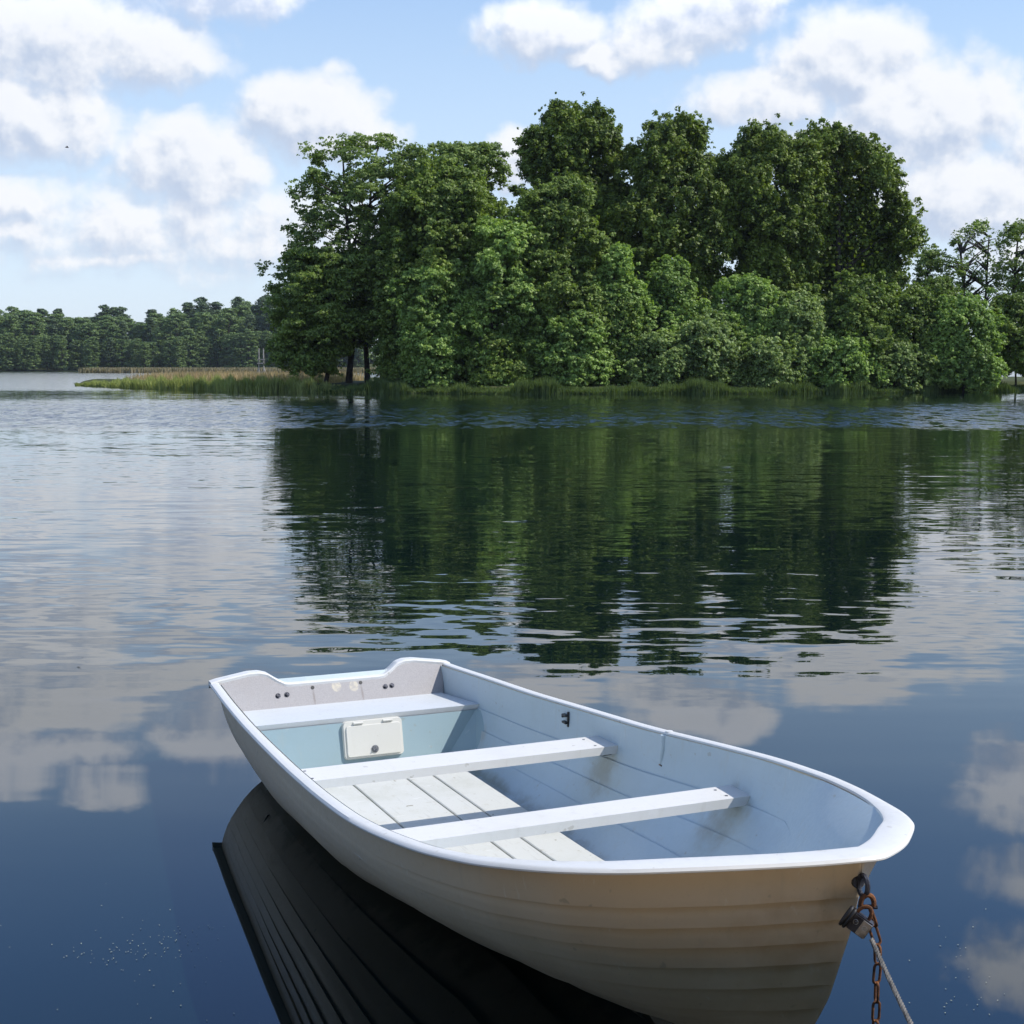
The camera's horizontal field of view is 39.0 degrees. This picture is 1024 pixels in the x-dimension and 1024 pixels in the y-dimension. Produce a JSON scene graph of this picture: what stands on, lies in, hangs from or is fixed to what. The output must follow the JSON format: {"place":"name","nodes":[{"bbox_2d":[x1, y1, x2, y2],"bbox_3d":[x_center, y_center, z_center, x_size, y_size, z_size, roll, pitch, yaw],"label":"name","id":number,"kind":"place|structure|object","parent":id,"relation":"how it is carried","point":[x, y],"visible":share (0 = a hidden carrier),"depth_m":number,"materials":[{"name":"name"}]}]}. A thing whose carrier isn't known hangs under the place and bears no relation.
{"place":"outdoors","nodes":[
{"label":"outdoors","id":0,"kind":"place"},
{"bbox_2d":[0,363,376,370],"bbox_3d":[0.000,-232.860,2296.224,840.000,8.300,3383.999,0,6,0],"label":"shore","id":1,"kind":"structure","parent":0,"point":[52,369],"depth_m":632.58,"materials":[{"name":"soil"}]},
{"bbox_2d":[0,332,18,369],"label":"forest tree","id":2,"kind":"object","parent":1,"relation":"on","point":[12,346],"visible":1,"depth_m":626.58,"materials":[{"name":"green plant"}]},
{"bbox_2d":[0,315,29,369],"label":"forest tree","id":3,"kind":"object","parent":1,"relation":"on","point":[14,326],"visible":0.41,"depth_m":638.61,"materials":[{"name":"green plant"}]},
{"bbox_2d":[17,335,31,369],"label":"forest tree","id":4,"kind":"object","parent":1,"relation":"on","point":[22,353],"visible":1,"depth_m":626.75,"materials":[{"name":"green plant"}]},
{"bbox_2d":[17,311,31,330],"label":"forest tree","id":5,"kind":"object","parent":1,"relation":"on","point":[21,318],"visible":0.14,"depth_m":655.82,"materials":[{"name":"green plant"}]},
{"bbox_2d":[24,335,42,369],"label":"forest tree","id":6,"kind":"object","parent":1,"relation":"on","point":[34,345],"visible":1,"depth_m":627.51,"materials":[{"name":"green plant"}]},
{"bbox_2d":[19,316,48,368],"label":"forest tree","id":7,"kind":"object","parent":1,"relation":"on","point":[37,326],"visible":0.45,"depth_m":643.17,"materials":[{"name":"green plant"}]},
{"bbox_2d":[40,336,55,369],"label":"forest tree","id":8,"kind":"object","parent":1,"relation":"on","point":[45,360],"visible":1,"depth_m":631.50,"materials":[{"name":"green plant"}]},
{"bbox_2d":[42,314,64,364],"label":"forest tree","id":9,"kind":"object","parent":1,"relation":"on","point":[58,316],"visible":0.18,"depth_m":660.35,"materials":[{"name":"green plant"}]},
{"bbox_2d":[46,318,63,367],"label":"pine tree","id":10,"kind":"object","parent":1,"relation":"on","point":[53,326],"visible":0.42,"depth_m":645.91,"materials":[{"name":"green plant"}]},
{"bbox_2d":[47,334,64,369],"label":"forest tree","id":11,"kind":"object","parent":1,"relation":"on","point":[52,350],"visible":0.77,"depth_m":632.78,"materials":[{"name":"green plant"}]},
{"bbox_2d":[53,335,69,369],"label":"forest tree","id":12,"kind":"object","parent":1,"relation":"on","point":[61,340],"visible":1,"depth_m":628.20,"materials":[{"name":"green plant"}]},
{"bbox_2d":[57,317,81,367],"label":"forest tree","id":13,"kind":"object","parent":1,"relation":"on","point":[65,323],"visible":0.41,"depth_m":647.26,"materials":[{"name":"green plant"}]},
{"bbox_2d":[68,340,83,369],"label":"forest tree","id":14,"kind":"object","parent":1,"relation":"on","point":[73,352],"visible":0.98,"depth_m":633.90,"materials":[{"name":"green plant"}]},
{"bbox_2d":[69,318,91,367],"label":"forest tree","id":15,"kind":"object","parent":1,"relation":"on","point":[80,320],"visible":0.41,"depth_m":642.90,"materials":[{"name":"green plant"}]},
{"bbox_2d":[73,323,101,368],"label":"forest tree","id":16,"kind":"object","parent":1,"relation":"on","point":[88,328],"visible":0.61,"depth_m":639.09,"materials":[{"name":"green plant"}]},
{"bbox_2d":[82,336,99,367],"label":"forest tree","id":17,"kind":"object","parent":1,"relation":"on","point":[92,346],"visible":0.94,"depth_m":627.04,"materials":[{"name":"green plant"}]},
{"bbox_2d":[89,326,108,366],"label":"forest tree","id":18,"kind":"object","parent":1,"relation":"on","point":[98,328],"visible":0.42,"depth_m":642.00,"materials":[{"name":"green plant"}]},
{"bbox_2d":[94,304,112,321],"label":"pine tree","id":19,"kind":"object","parent":1,"relation":"on","point":[105,309],"visible":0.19,"depth_m":680.94,"materials":[{"name":"green plant"}]},
{"bbox_2d":[93,315,115,337],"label":"forest tree","id":20,"kind":"object","parent":1,"relation":"on","point":[105,318],"visible":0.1,"depth_m":656.57,"materials":[{"name":"green plant"}]},
{"bbox_2d":[98,340,111,367],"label":"forest tree","id":21,"kind":"object","parent":1,"relation":"on","point":[102,350],"visible":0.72,"depth_m":636.65,"materials":[{"name":"green plant"}]},
{"bbox_2d":[98,322,118,361],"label":"forest tree","id":22,"kind":"object","parent":1,"relation":"on","point":[105,325],"visible":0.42,"depth_m":642.46,"materials":[{"name":"green plant"}]},
{"bbox_2d":[104,337,116,367],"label":"tree","id":23,"kind":"object","parent":1,"relation":"on","point":[109,346],"visible":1,"depth_m":631.29,"materials":[{"name":"green plant"}]},
{"bbox_2d":[104,325,124,367],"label":"forest tree","id":24,"kind":"object","parent":1,"relation":"on","point":[114,332],"visible":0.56,"depth_m":638.04,"materials":[{"name":"green plant"}]},
{"bbox_2d":[111,339,131,367],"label":"forest tree","id":25,"kind":"object","parent":1,"relation":"on","point":[123,349],"visible":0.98,"depth_m":632.45,"materials":[{"name":"green plant"}]},
{"bbox_2d":[113,306,130,323],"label":"pine tree","id":26,"kind":"object","parent":1,"relation":"on","point":[120,310],"visible":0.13,"depth_m":682.79,"materials":[{"name":"green plant"}]},
{"bbox_2d":[116,321,130,364],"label":"pine tree","id":27,"kind":"object","parent":1,"relation":"on","point":[123,325],"visible":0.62,"depth_m":639.41,"materials":[{"name":"green plant"}]},
{"bbox_2d":[128,338,143,366],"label":"forest tree","id":28,"kind":"object","parent":1,"relation":"on","point":[136,342],"visible":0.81,"depth_m":630.97,"materials":[{"name":"green plant"}]},
{"bbox_2d":[130,324,152,366],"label":"forest tree","id":29,"kind":"object","parent":1,"relation":"on","point":[142,328],"visible":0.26,"depth_m":649.25,"materials":[{"name":"green plant"}]},
{"bbox_2d":[136,341,152,367],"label":"forest tree","id":30,"kind":"object","parent":1,"relation":"on","point":[142,351],"visible":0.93,"depth_m":626.12,"materials":[{"name":"green plant"}]},
{"bbox_2d":[143,317,156,365],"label":"pine tree","id":31,"kind":"object","parent":1,"relation":"on","point":[149,326],"visible":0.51,"depth_m":644.86,"materials":[{"name":"green plant"}]},
{"bbox_2d":[145,342,160,366],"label":"forest tree","id":32,"kind":"object","parent":1,"relation":"on","point":[154,349],"visible":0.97,"depth_m":629.68,"materials":[{"name":"green plant"}]},
{"bbox_2d":[148,327,166,367],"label":"forest tree","id":33,"kind":"object","parent":1,"relation":"on","point":[157,330],"visible":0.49,"depth_m":639.28,"materials":[{"name":"green plant"}]},
{"bbox_2d":[163,340,177,367],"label":"forest tree","id":34,"kind":"object","parent":1,"relation":"on","point":[166,349],"visible":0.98,"depth_m":626.11,"materials":[{"name":"green plant"}]},
{"bbox_2d":[158,312,191,366],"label":"forest tree","id":35,"kind":"object","parent":1,"relation":"on","point":[172,320],"visible":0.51,"depth_m":639.96,"materials":[{"name":"green plant"}]},
{"bbox_2d":[170,336,186,367],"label":"forest tree","id":36,"kind":"object","parent":1,"relation":"on","point":[177,341],"visible":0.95,"depth_m":625.12,"materials":[{"name":"green plant"}]},
{"bbox_2d":[180,302,195,328],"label":"pine tree","id":37,"kind":"object","parent":1,"relation":"on","point":[187,308],"visible":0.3,"depth_m":661.58,"materials":[{"name":"green plant"}]},
{"bbox_2d":[178,329,201,367],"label":"forest tree","id":38,"kind":"object","parent":1,"relation":"on","point":[190,333],"visible":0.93,"depth_m":630.41,"materials":[{"name":"green plant"}]},
{"bbox_2d":[191,331,209,367],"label":"forest tree","id":39,"kind":"object","parent":1,"relation":"on","point":[201,336],"visible":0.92,"depth_m":632.48,"materials":[{"name":"green plant"}]},
{"bbox_2d":[192,297,210,311],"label":"pine tree","id":40,"kind":"object","parent":1,"relation":"on","point":[199,300],"visible":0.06,"depth_m":684.51,"materials":[{"name":"green plant"}]},
{"bbox_2d":[189,312,214,363],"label":"forest tree","id":41,"kind":"object","parent":1,"relation":"on","point":[197,325],"visible":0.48,"depth_m":642.50,"materials":[{"name":"green plant"}]},
{"bbox_2d":[195,301,210,317],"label":"pine tree","id":42,"kind":"object","parent":1,"relation":"on","point":[204,307],"visible":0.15,"depth_m":660.29,"materials":[{"name":"green plant"}]},
{"bbox_2d":[204,337,216,367],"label":"forest tree","id":43,"kind":"object","parent":1,"relation":"on","point":[209,346],"visible":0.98,"depth_m":634.69,"materials":[{"name":"green plant"}]},
{"bbox_2d":[210,331,222,367],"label":"pine tree","id":44,"kind":"object","parent":1,"relation":"on","point":[216,346],"visible":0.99,"depth_m":634.74,"materials":[{"name":"green plant"}]},
{"bbox_2d":[209,301,224,315],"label":"pine tree","id":45,"kind":"object","parent":1,"relation":"on","point":[215,307],"visible":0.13,"depth_m":682.32,"materials":[{"name":"green plant"}]},
{"bbox_2d":[217,334,231,367],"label":"forest tree","id":46,"kind":"object","parent":1,"relation":"on","point":[223,341],"visible":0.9,"depth_m":631.21,"materials":[{"name":"green plant"}]},
{"bbox_2d":[213,306,242,366],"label":"forest tree","id":47,"kind":"object","parent":1,"relation":"on","point":[225,314],"visible":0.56,"depth_m":636.96,"materials":[{"name":"green plant"}]},
{"bbox_2d":[224,332,243,367],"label":"forest tree","id":48,"kind":"object","parent":1,"relation":"on","point":[229,339],"visible":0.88,"depth_m":629.28,"materials":[{"name":"green plant"}]},
{"bbox_2d":[229,296,246,331],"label":"pine tree","id":49,"kind":"object","parent":1,"relation":"on","point":[237,300],"visible":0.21,"depth_m":656.78,"materials":[{"name":"green plant"}]},
{"bbox_2d":[230,332,250,367],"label":"forest tree","id":50,"kind":"object","parent":1,"relation":"on","point":[236,347],"visible":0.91,"depth_m":627.38,"materials":[{"name":"green plant"}]},
{"bbox_2d":[235,305,255,341],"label":"forest tree","id":51,"kind":"object","parent":1,"relation":"on","point":[246,312],"visible":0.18,"depth_m":654.81,"materials":[{"name":"green plant"}]},
{"bbox_2d":[240,314,258,363],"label":"pine tree","id":52,"kind":"object","parent":1,"relation":"on","point":[250,323],"visible":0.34,"depth_m":641.97,"materials":[{"name":"green plant"}]},
{"bbox_2d":[239,328,260,367],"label":"forest tree","id":53,"kind":"object","parent":1,"relation":"on","point":[250,351],"visible":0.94,"depth_m":626.52,"materials":[{"name":"green plant"}]},
{"bbox_2d":[251,331,266,366],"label":"forest tree","id":54,"kind":"object","parent":1,"relation":"on","point":[258,334],"visible":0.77,"depth_m":630.69,"materials":[{"name":"green plant"}]},
{"bbox_2d":[254,315,266,366],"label":"pine tree","id":55,"kind":"object","parent":1,"relation":"on","point":[260,325],"visible":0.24,"depth_m":644.30,"materials":[{"name":"green plant"}]},
{"bbox_2d":[254,297,266,330],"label":"pine tree","id":56,"kind":"object","parent":1,"relation":"on","point":[260,301],"visible":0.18,"depth_m":657.71,"materials":[{"name":"green plant"}]},
{"bbox_2d":[259,330,274,367],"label":"forest tree","id":57,"kind":"object","parent":1,"relation":"on","point":[267,335],"visible":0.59,"depth_m":630.03,"materials":[{"name":"green plant"}]},
{"bbox_2d":[263,303,276,363],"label":"pine tree","id":58,"kind":"object","parent":1,"relation":"on","point":[267,324],"visible":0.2,"depth_m":642.02,"materials":[{"name":"green plant"}]},
{"bbox_2d":[353,340,363,367],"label":"pine tree","id":59,"kind":"object","parent":1,"relation":"on","point":[357,353],"visible":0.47,"depth_m":631.01,"materials":[{"name":"green plant"}]},
{"bbox_2d":[0,371,1023,1023],"bbox_3d":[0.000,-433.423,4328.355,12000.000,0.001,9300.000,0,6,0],"label":"lake water","id":60,"kind":"structure","parent":0,"point":[830,583],"depth_m":10.97,"materials":[{"name":"blue liquid"}]},
{"bbox_2d":[73,372,365,392],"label":"green reeds","id":61,"kind":"object","parent":60,"relation":"on","point":[247,384],"visible":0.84,"depth_m":119.83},
{"bbox_2d":[208,657,913,1023],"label":"rowing boat","id":62,"kind":"object","parent":60,"relation":"on","point":[660,873],"visible":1,"depth_m":4.92,"materials":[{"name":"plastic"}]},
{"bbox_2d":[838,905,873,938],"bbox_3d":[0.832,0.986,3.492,0.083,0.083,0.039,2,6,20],"label":"padlock","id":63,"kind":"object","parent":62,"relation":"hanging from","point":[856,921],"visible":1,"depth_m":3.48,"materials":[{"name":"metal"}]},
{"bbox_2d":[869,938,912,1023],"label":"mooring rope","id":64,"kind":"object","parent":63,"relation":"attached to","point":[891,984],"visible":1,"depth_m":3.31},
{"bbox_2d":[858,893,877,908],"bbox_3d":[0.867,0.947,3.521,0.046,0.042,0.013,0,6,0],"label":"mooring shackle","id":65,"kind":"object","parent":62,"relation":"hanging from","point":[871,896],"visible":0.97,"depth_m":3.52,"materials":[{"name":"metal"}]},
{"bbox_2d":[868,909,881,1023],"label":"rusty chain","id":66,"kind":"object","parent":65,"relation":"hanging from","point":[876,987],"visible":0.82,"depth_m":3.53,"materials":[{"name":"metal"}]},
{"bbox_2d":[0,0,1023,352],"label":"sky","id":67,"kind":"structure","parent":0,"point":[182,123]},
{"bbox_2d":[81,377,1023,391],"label":"grassy shoreline","id":68,"kind":"structure","parent":0,"point":[1011,380],"depth_m":115.23,"materials":[{"name":"plant"}]},
{"bbox_2d":[126,370,363,382],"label":"dry reeds","id":69,"kind":"object","parent":68,"relation":"on","point":[302,376],"visible":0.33,"depth_m":130.56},
{"bbox_2d":[263,240,386,382],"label":"alder tree","id":70,"kind":"object","parent":68,"relation":"on","point":[304,307],"visible":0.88,"depth_m":112.12,"materials":[{"name":"green plant"}]},
{"bbox_2d":[254,132,436,382],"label":"alder tree","id":71,"kind":"object","parent":68,"relation":"on","point":[356,187],"visible":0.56,"depth_m":113.05,"materials":[{"name":"green plant"}]},
{"bbox_2d":[363,286,414,381],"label":"alder tree","id":72,"kind":"object","parent":68,"relation":"on","point":[386,367],"visible":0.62,"depth_m":110.68,"materials":[{"name":"green plant"}]},
{"bbox_2d":[384,264,473,387],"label":"alder tree","id":73,"kind":"object","parent":68,"relation":"on","point":[445,324],"visible":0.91,"depth_m":108.80,"materials":[{"name":"green plant"}]},
{"bbox_2d":[349,152,518,382],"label":"alder tree","id":74,"kind":"object","parent":68,"relation":"on","point":[448,192],"visible":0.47,"depth_m":110.18,"materials":[{"name":"green plant"}]},
{"bbox_2d":[393,140,524,324],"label":"alder tree","id":75,"kind":"object","parent":68,"relation":"on","point":[484,155],"visible":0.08,"depth_m":114.83,"materials":[{"name":"green plant"}]},
{"bbox_2d":[454,330,534,387],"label":"leafy bush","id":76,"kind":"object","parent":68,"relation":"on","point":[473,374],"visible":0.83,"depth_m":108.80,"materials":[{"name":"green plant"}]},
{"bbox_2d":[448,214,552,386],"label":"alder tree","id":77,"kind":"object","parent":68,"relation":"on","point":[488,306],"visible":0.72,"depth_m":108.97,"materials":[{"name":"green plant"}]},
{"bbox_2d":[496,167,643,385],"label":"alder tree","id":78,"kind":"object","parent":68,"relation":"on","point":[565,278],"visible":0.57,"depth_m":110.07,"materials":[{"name":"green plant"}]},
{"bbox_2d":[510,91,636,268],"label":"broadleaf tree","id":79,"kind":"object","parent":68,"relation":"on","point":[576,137],"visible":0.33,"depth_m":119.43,"materials":[{"name":"green plant"}]},
{"bbox_2d":[527,308,628,387],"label":"leafy bush","id":80,"kind":"object","parent":68,"relation":"on","point":[584,368],"visible":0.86,"depth_m":108.37,"materials":[{"name":"green plant"}]},
{"bbox_2d":[579,241,656,384],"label":"young tree","id":81,"kind":"object","parent":68,"relation":"on","point":[618,279],"visible":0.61,"depth_m":109.91,"materials":[{"name":"green plant"}]},
{"bbox_2d":[619,324,695,386],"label":"willow bush","id":82,"kind":"object","parent":68,"relation":"on","point":[668,365],"visible":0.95,"depth_m":108.97,"materials":[{"name":"green plant"}]},
{"bbox_2d":[303,375,1023,393],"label":"shore grass","id":83,"kind":"structure","parent":68,"relation":"on","point":[700,385],"depth_m":107.04,"materials":[{"name":"plant"}]},
{"bbox_2d":[592,105,749,330],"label":"broadleaf tree","id":84,"kind":"object","parent":68,"relation":"on","point":[676,205],"visible":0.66,"depth_m":116.36,"materials":[{"name":"green plant"}]},
{"bbox_2d":[634,254,718,382],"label":"leafy bush","id":85,"kind":"object","parent":68,"relation":"on","point":[674,285],"visible":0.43,"depth_m":111.63,"materials":[{"name":"green plant"}]},
{"bbox_2d":[670,309,747,385],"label":"willow bush","id":86,"kind":"object","parent":68,"relation":"on","point":[707,334],"visible":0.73,"depth_m":109.24,"materials":[{"name":"green plant"}]},
{"bbox_2d":[708,269,792,382],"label":"leafy bush","id":87,"kind":"object","parent":68,"relation":"on","point":[746,298],"visible":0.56,"depth_m":111.39,"materials":[{"name":"green plant"}]},
{"bbox_2d":[736,329,812,387],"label":"willow bush","id":88,"kind":"object","parent":68,"relation":"on","point":[763,355],"visible":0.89,"depth_m":109.14,"materials":[{"name":"green plant"}]},
{"bbox_2d":[711,113,842,293],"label":"broadleaf tree","id":89,"kind":"object","parent":68,"relation":"on","point":[771,237],"visible":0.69,"depth_m":116.71,"materials":[{"name":"green plant"}]},
{"bbox_2d":[754,282,837,384],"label":"willow bush","id":90,"kind":"object","parent":68,"relation":"on","point":[805,311],"visible":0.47,"depth_m":110.53,"materials":[{"name":"green plant"}]},
{"bbox_2d":[800,328,892,392],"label":"willow bush","id":91,"kind":"object","parent":68,"relation":"on","point":[858,361],"visible":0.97,"depth_m":109.45,"materials":[{"name":"green plant"}]},
{"bbox_2d":[773,117,936,339],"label":"broadleaf tree","id":92,"kind":"object","parent":68,"relation":"on","point":[884,232],"visible":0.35,"depth_m":119.37,"materials":[{"name":"green plant"}]},
{"bbox_2d":[814,269,912,386],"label":"leafy bush","id":93,"kind":"object","parent":68,"relation":"on","point":[854,304],"visible":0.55,"depth_m":110.84,"materials":[{"name":"green plant"}]},
{"bbox_2d":[864,335,939,392],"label":"willow bush","id":94,"kind":"object","parent":68,"relation":"on","point":[910,372],"visible":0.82,"depth_m":110.15,"materials":[{"name":"green plant"}]},
{"bbox_2d":[871,280,954,386],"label":"leafy bush","id":95,"kind":"object","parent":68,"relation":"on","point":[921,299],"visible":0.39,"depth_m":111.43,"materials":[{"name":"green plant"}]},
{"bbox_2d":[907,244,956,289],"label":"open tree","id":96,"kind":"object","parent":68,"relation":"on","point":[927,256],"visible":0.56,"depth_m":134.03,"materials":[{"name":"green plant"}]},
{"bbox_2d":[917,270,966,335],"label":"willow bush","id":97,"kind":"object","parent":68,"relation":"on","point":[938,285],"visible":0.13,"depth_m":114.06,"materials":[{"name":"green plant"}]},
{"bbox_2d":[921,288,1009,392],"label":"leafy bush","id":98,"kind":"object","parent":68,"relation":"on","point":[958,316],"visible":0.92,"depth_m":110.83,"materials":[{"name":"green plant"}]},
{"bbox_2d":[932,217,1011,378],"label":"open tree","id":99,"kind":"object","parent":68,"relation":"on","point":[979,226],"visible":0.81,"depth_m":132.12,"materials":[{"name":"green plant"}]},
{"bbox_2d":[978,218,1023,376],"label":"open tree","id":100,"kind":"object","parent":68,"relation":"on","point":[1014,233],"visible":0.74,"depth_m":130.02,"materials":[{"name":"green plant"}]},
{"bbox_2d":[982,287,1023,386],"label":"leafy bush","id":101,"kind":"object","parent":68,"relation":"on","point":[1012,353],"visible":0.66,"depth_m":115.94,"materials":[{"name":"green plant"}]},
{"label":"reed flat","id":102,"kind":"structure","parent":0,"visible":0},
{"bbox_2d":[78,367,375,372],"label":"reeds","id":103,"kind":"object","parent":102,"relation":"on","point":[153,369],"visible":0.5,"depth_m":444.00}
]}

